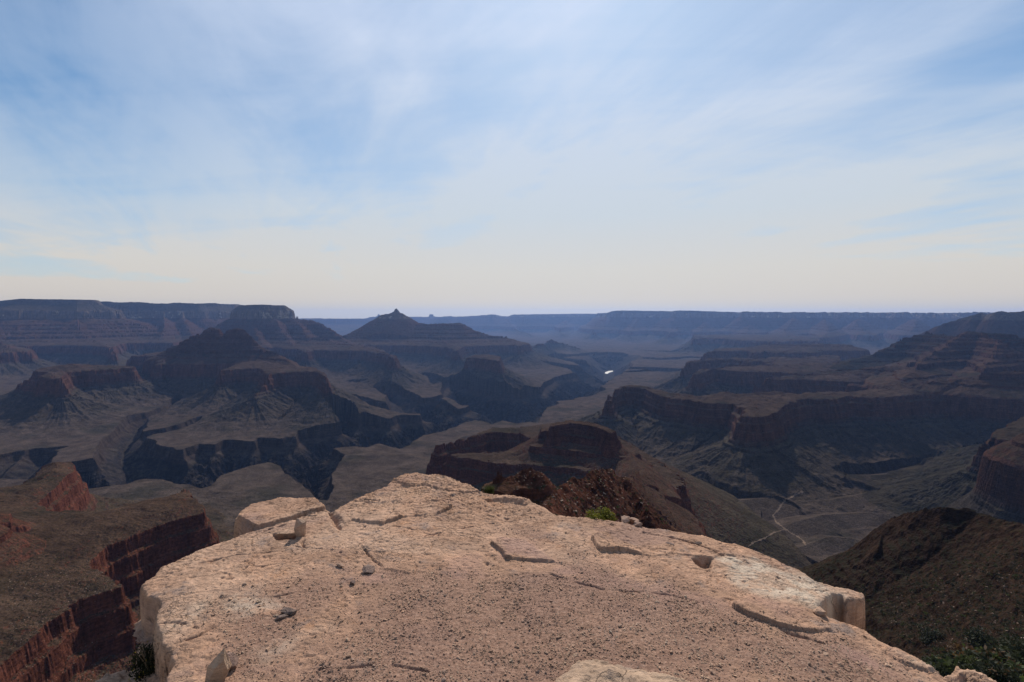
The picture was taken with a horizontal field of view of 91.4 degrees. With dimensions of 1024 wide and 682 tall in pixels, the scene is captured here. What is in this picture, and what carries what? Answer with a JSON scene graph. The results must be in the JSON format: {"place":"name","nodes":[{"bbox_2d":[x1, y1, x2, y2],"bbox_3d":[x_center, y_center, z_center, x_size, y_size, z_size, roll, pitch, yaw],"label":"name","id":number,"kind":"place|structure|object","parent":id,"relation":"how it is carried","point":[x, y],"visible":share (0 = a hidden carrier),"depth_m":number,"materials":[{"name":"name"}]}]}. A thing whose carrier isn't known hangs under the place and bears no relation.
{"place":"outdoors","nodes":[
{"label":"outdoors","id":0,"kind":"place"},
{"bbox_2d":[0,342,59,377],"bbox_3d":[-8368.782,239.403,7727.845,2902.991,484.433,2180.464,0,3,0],"label":"butte","id":1,"kind":"object","parent":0,"point":[15,360],"visible":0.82,"depth_m":7505.52,"materials":[{"name":"brown stone"}]},
{"bbox_2d":[0,364,182,428],"bbox_3d":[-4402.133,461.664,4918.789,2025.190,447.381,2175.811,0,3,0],"label":"mesa","id":2,"kind":"structure","parent":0,"point":[69,393],"depth_m":4522.86,"materials":[{"name":"grey stone"}]},
{"bbox_2d":[0,461,233,681],"bbox_3d":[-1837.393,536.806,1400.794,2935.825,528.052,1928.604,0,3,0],"label":"hill","id":3,"kind":"structure","parent":0,"point":[56,510],"depth_m":1129.83,"materials":[{"name":"brown stone"}]},
{"bbox_2d":[0,299,239,365],"bbox_3d":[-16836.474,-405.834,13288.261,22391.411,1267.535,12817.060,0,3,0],"label":"plateau","id":4,"kind":"structure","parent":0,"point":[73,331],"depth_m":10375.50,"materials":[{"name":"stone"}]},
{"bbox_2d":[95,642,144,681],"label":"rock slab","id":5,"kind":"object","parent":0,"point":[121,676],"visible":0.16,"depth_m":2.88,"materials":[{"name":"stone"}]},
{"bbox_2d":[126,327,299,400],"bbox_3d":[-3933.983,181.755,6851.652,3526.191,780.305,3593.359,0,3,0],"label":"butte","id":6,"kind":"object","parent":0,"point":[191,365],"visible":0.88,"depth_m":5742.21,"materials":[{"name":"stone"}]},
{"bbox_2d":[168,360,385,428],"bbox_3d":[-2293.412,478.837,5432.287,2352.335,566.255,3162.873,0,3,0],"label":"mesa","id":7,"kind":"structure","parent":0,"point":[252,393],"depth_m":4596.79,"materials":[{"name":"stone"}]},
{"bbox_2d":[0,352,630,499],"bbox_3d":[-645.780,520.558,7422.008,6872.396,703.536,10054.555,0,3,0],"label":"gorge","id":8,"kind":"structure","parent":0,"point":[310,459],"depth_m":4282.28,"materials":[{"name":"stone"}]},
{"bbox_2d":[214,304,429,401],"bbox_3d":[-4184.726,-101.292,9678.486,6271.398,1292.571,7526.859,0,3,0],"label":"mesa","id":9,"kind":"structure","parent":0,"point":[281,330],"depth_m":8142.04,"materials":[{"name":"grey stone"}]},
{"bbox_2d":[300,314,434,325],"bbox_3d":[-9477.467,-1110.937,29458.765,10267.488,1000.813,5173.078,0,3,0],"label":"hill","id":10,"kind":"structure","parent":0,"point":[335,322],"depth_m":28154.03,"materials":[{"name":"stone"}]},
{"bbox_2d":[0,325,897,563],"bbox_3d":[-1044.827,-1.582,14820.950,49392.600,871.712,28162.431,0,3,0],"label":"canyon terrain","id":11,"kind":"structure","parent":0,"point":[131,448],"depth_m":3499.99,"materials":[{"name":"grey stone"}]},
{"bbox_2d":[8,425,1023,681],"bbox_3d":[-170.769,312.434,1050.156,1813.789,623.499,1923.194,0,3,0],"label":"scrub","id":12,"kind":"object","parent":11,"relation":"on","point":[992,657],"visible":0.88,"depth_m":312.93,"materials":[{"name":"green plant"}]},
{"bbox_2d":[748,529,784,546],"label":"dry wash","id":13,"kind":"object","parent":11,"relation":"on","point":[764,538],"visible":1,"depth_m":1628.85,"materials":[{"name":"brown"}]},
{"bbox_2d":[772,491,805,544],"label":"dry wash","id":14,"kind":"object","parent":11,"relation":"on","point":[795,494],"visible":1,"depth_m":2233.07,"materials":[{"name":"brown"}]},
{"bbox_2d":[343,308,562,380],"bbox_3d":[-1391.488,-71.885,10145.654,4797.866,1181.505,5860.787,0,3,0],"label":"butte","id":15,"kind":"object","parent":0,"point":[434,350],"visible":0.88,"depth_m":9235.41,"materials":[{"name":"grey stone"}]},
{"bbox_2d":[429,354,539,393],"bbox_3d":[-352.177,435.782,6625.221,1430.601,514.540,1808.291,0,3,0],"label":"butte","id":16,"kind":"object","parent":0,"point":[483,366],"visible":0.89,"depth_m":6223.68,"materials":[{"name":"grey stone"}]},
{"bbox_2d":[0,0,1023,318],"label":"sky","id":17,"kind":"structure","parent":0,"point":[340,159],"materials":[{"name":"blue"}]},
{"bbox_2d":[132,472,947,681],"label":"rock ledge","id":18,"kind":"object","parent":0,"point":[178,657],"visible":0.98,"depth_m":3.06,"materials":[{"name":"beige stone"}]},
{"bbox_2d":[126,634,154,681],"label":"shrub","id":19,"kind":"object","parent":18,"relation":"on","point":[145,662],"visible":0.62,"depth_m":2.73,"materials":[{"name":"green plant"}]},
{"bbox_2d":[205,647,231,681],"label":"rock","id":20,"kind":"object","parent":18,"relation":"on","point":[219,666],"visible":1,"depth_m":2.29,"materials":[{"name":"stone"}]},
{"bbox_2d":[227,652,238,670],"bbox_3d":[-1.369,1.548,2.418,0.112,0.081,0.089,10,-3,39],"label":"rock","id":21,"kind":"object","parent":18,"relation":"on","point":[233,657],"visible":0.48,"depth_m":2.40,"materials":[{"name":"stone"}]},
{"bbox_2d":[275,614,288,619],"bbox_3d":[-1.282,1.538,2.783,0.080,0.025,0.031,1,4,-40],"label":"rock","id":22,"kind":"object","parent":18,"relation":"on","point":[280,617],"visible":1,"depth_m":2.77,"materials":[{"name":"stone"}]},
{"bbox_2d":[276,529,294,537],"bbox_3d":[-1.720,1.480,3.843,0.175,0.047,0.083,5,5,-34],"label":"rock","id":23,"kind":"object","parent":18,"relation":"on","point":[289,533],"visible":0.77,"depth_m":3.81,"materials":[{"name":"stone"}]},
{"bbox_2d":[280,607,296,614],"bbox_3d":[-1.263,1.534,2.828,0.089,0.037,0.052,3,6,0],"label":"rock","id":24,"kind":"object","parent":18,"relation":"on","point":[288,611],"visible":0.95,"depth_m":2.82,"materials":[{"name":"stone"}]},
{"bbox_2d":[294,518,306,536],"bbox_3d":[-1.613,1.432,3.803,0.086,0.180,0.061,6,4,-17],"label":"rock","id":25,"kind":"object","parent":18,"relation":"on","point":[300,528],"visible":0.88,"depth_m":3.79,"materials":[{"name":"stone"}]},
{"bbox_2d":[362,564,374,572],"bbox_3d":[-0.950,1.507,3.309,0.089,0.031,0.094,3,1,10],"label":"rock","id":26,"kind":"object","parent":18,"relation":"on","point":[368,568],"visible":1,"depth_m":3.29,"materials":[{"name":"stone"}]},
{"bbox_2d":[479,483,494,493],"bbox_3d":[-0.223,1.444,4.888,0.198,0.085,0.174,-2,4,-36],"label":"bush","id":27,"kind":"object","parent":18,"relation":"on","point":[489,490],"visible":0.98,"depth_m":4.87,"materials":[{"name":"green plant"}]},
{"bbox_2d":[585,506,617,521],"bbox_3d":[0.776,1.515,4.334,0.283,0.125,0.239,0,3,0],"label":"shrub","id":28,"kind":"object","parent":18,"relation":"on","point":[606,515],"visible":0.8,"depth_m":4.33,"materials":[{"name":"green plant"}]},
{"bbox_2d":[555,653,688,681],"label":"rock slab","id":29,"kind":"object","parent":18,"relation":"on","point":[595,670],"visible":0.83,"depth_m":2.34,"materials":[{"name":"stone"}]},
{"bbox_2d":[621,515,629,523],"bbox_3d":[0.967,1.516,4.240,0.080,0.050,0.109,0,3,6],"label":"rock","id":30,"kind":"object","parent":18,"relation":"on","point":[624,519],"visible":0.98,"depth_m":4.23,"materials":[{"name":"stone"}]},
{"bbox_2d":[629,517,638,522],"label":"rock","id":31,"kind":"object","parent":18,"relation":"on","point":[631,519],"visible":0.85,"depth_m":4.21,"materials":[{"name":"stone"}]},
{"bbox_2d":[634,520,642,526],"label":"rock","id":32,"kind":"object","parent":18,"relation":"on","point":[638,523],"visible":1,"depth_m":4.15,"materials":[{"name":"stone"}]},
{"bbox_2d":[813,606,825,615],"bbox_3d":[1.878,1.655,3.054,0.074,0.050,0.076,3,0,9],"label":"rock","id":33,"kind":"object","parent":18,"relation":"on","point":[819,611],"visible":1,"depth_m":3.04,"materials":[{"name":"stone"}]},
{"bbox_2d":[944,666,996,681],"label":"rock slab","id":34,"kind":"object","parent":18,"relation":"on","point":[958,674],"visible":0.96,"depth_m":2.84,"materials":[{"name":"stone"}]},
{"bbox_2d":[170,479,928,681],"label":"gravel","id":35,"kind":"structure","parent":0,"point":[839,664],"depth_m":2.70,"materials":[{"name":"beige gravel"}]},
{"bbox_2d":[531,339,585,359],"bbox_3d":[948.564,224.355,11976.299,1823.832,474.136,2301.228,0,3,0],"label":"hill","id":36,"kind":"structure","parent":0,"point":[550,347],"depth_m":11359.64,"materials":[{"name":"grey stone"}]},
{"bbox_2d":[481,467,684,532],"bbox_3d":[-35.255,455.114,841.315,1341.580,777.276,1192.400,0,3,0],"label":"hill","id":37,"kind":"structure","parent":0,"point":[503,486],"depth_m":398.87,"materials":[{"name":"brown stone"}]},
{"bbox_2d":[9,433,1023,681],"bbox_3d":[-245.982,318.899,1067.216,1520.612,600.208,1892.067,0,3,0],"label":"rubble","id":38,"kind":"object","parent":37,"relation":"on","point":[541,501],"visible":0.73,"depth_m":553.46,"materials":[{"name":"brown stone"}]},
{"bbox_2d":[425,420,810,568],"bbox_3d":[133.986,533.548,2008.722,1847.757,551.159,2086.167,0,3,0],"label":"butte","id":39,"kind":"object","parent":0,"point":[729,518],"visible":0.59,"depth_m":1829.25,"materials":[{"name":"brown stone"}]},
{"bbox_2d":[410,310,1008,353],"bbox_3d":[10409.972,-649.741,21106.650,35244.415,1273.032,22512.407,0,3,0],"label":"plateau","id":40,"kind":"structure","parent":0,"point":[700,332],"depth_m":17432.51,"materials":[{"name":"stone"}]},
{"bbox_2d":[649,355,841,392],"bbox_3d":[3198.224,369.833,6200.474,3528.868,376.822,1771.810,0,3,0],"label":"mesa","id":41,"kind":"structure","parent":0,"point":[688,370],"depth_m":5931.94,"materials":[{"name":"stone"}]},
{"bbox_2d":[662,343,870,379],"bbox_3d":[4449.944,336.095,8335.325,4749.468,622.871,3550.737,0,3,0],"label":"mesa","id":42,"kind":"structure","parent":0,"point":[844,352],"depth_m":7693.31,"materials":[{"name":"stone"}]},
{"bbox_2d":[672,362,867,395],"bbox_3d":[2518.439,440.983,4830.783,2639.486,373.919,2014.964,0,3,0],"label":"mesa","id":43,"kind":"structure","parent":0,"point":[795,378],"depth_m":4784.00,"materials":[{"name":"grey stone"}]},
{"bbox_2d":[570,331,1023,511],"bbox_3d":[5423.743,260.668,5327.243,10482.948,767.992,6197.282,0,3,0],"label":"mesa","id":44,"kind":"structure","parent":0,"point":[771,450],"depth_m":3213.88,"materials":[{"name":"stone"}]},
{"bbox_2d":[798,507,1023,660],"bbox_3d":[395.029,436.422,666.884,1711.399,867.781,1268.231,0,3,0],"label":"hill","id":45,"kind":"structure","parent":0,"point":[925,541],"depth_m":571.47,"materials":[{"name":"soil"}]},
{"bbox_2d":[915,623,944,644],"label":"bush","id":46,"kind":"object","parent":45,"relation":"on","point":[928,634],"visible":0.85,"depth_m":462.09,"materials":[{"name":"green plant"}]},
{"bbox_2d":[940,641,967,653],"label":"bush","id":47,"kind":"object","parent":45,"relation":"on","point":[951,647],"visible":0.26,"depth_m":413.97,"materials":[{"name":"green plant"}]},
{"bbox_2d":[951,654,977,665],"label":"bush","id":48,"kind":"object","parent":45,"relation":"on","point":[967,659],"visible":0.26,"depth_m":80.91,"materials":[{"name":"green plant"}]},
{"bbox_2d":[963,625,997,647],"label":"bush","id":49,"kind":"object","parent":45,"relation":"on","point":[980,639],"visible":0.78,"depth_m":400.89,"materials":[{"name":"green plant"}]},
{"bbox_2d":[966,663,1017,681],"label":"bush","id":50,"kind":"object","parent":45,"relation":"on","point":[1003,671],"visible":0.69,"depth_m":77.70,"materials":[{"name":"green plant"}]},
{"bbox_2d":[987,633,1023,657],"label":"bush","id":51,"kind":"object","parent":45,"relation":"on","point":[1019,645],"visible":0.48,"depth_m":97.27,"materials":[{"name":"green plant"}]},
{"bbox_2d":[829,311,1023,370],"bbox_3d":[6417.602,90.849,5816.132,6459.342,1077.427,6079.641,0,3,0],"label":"hill","id":52,"kind":"structure","parent":0,"point":[1006,327],"depth_m":5493.78,"materials":[{"name":"stone"}]},
{"bbox_2d":[862,417,1023,524],"bbox_3d":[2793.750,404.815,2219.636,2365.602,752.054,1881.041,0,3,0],"label":"butte","id":53,"kind":"object","parent":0,"point":[986,477],"visible":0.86,"depth_m":2218.74,"materials":[{"name":"stone"}]}
]}

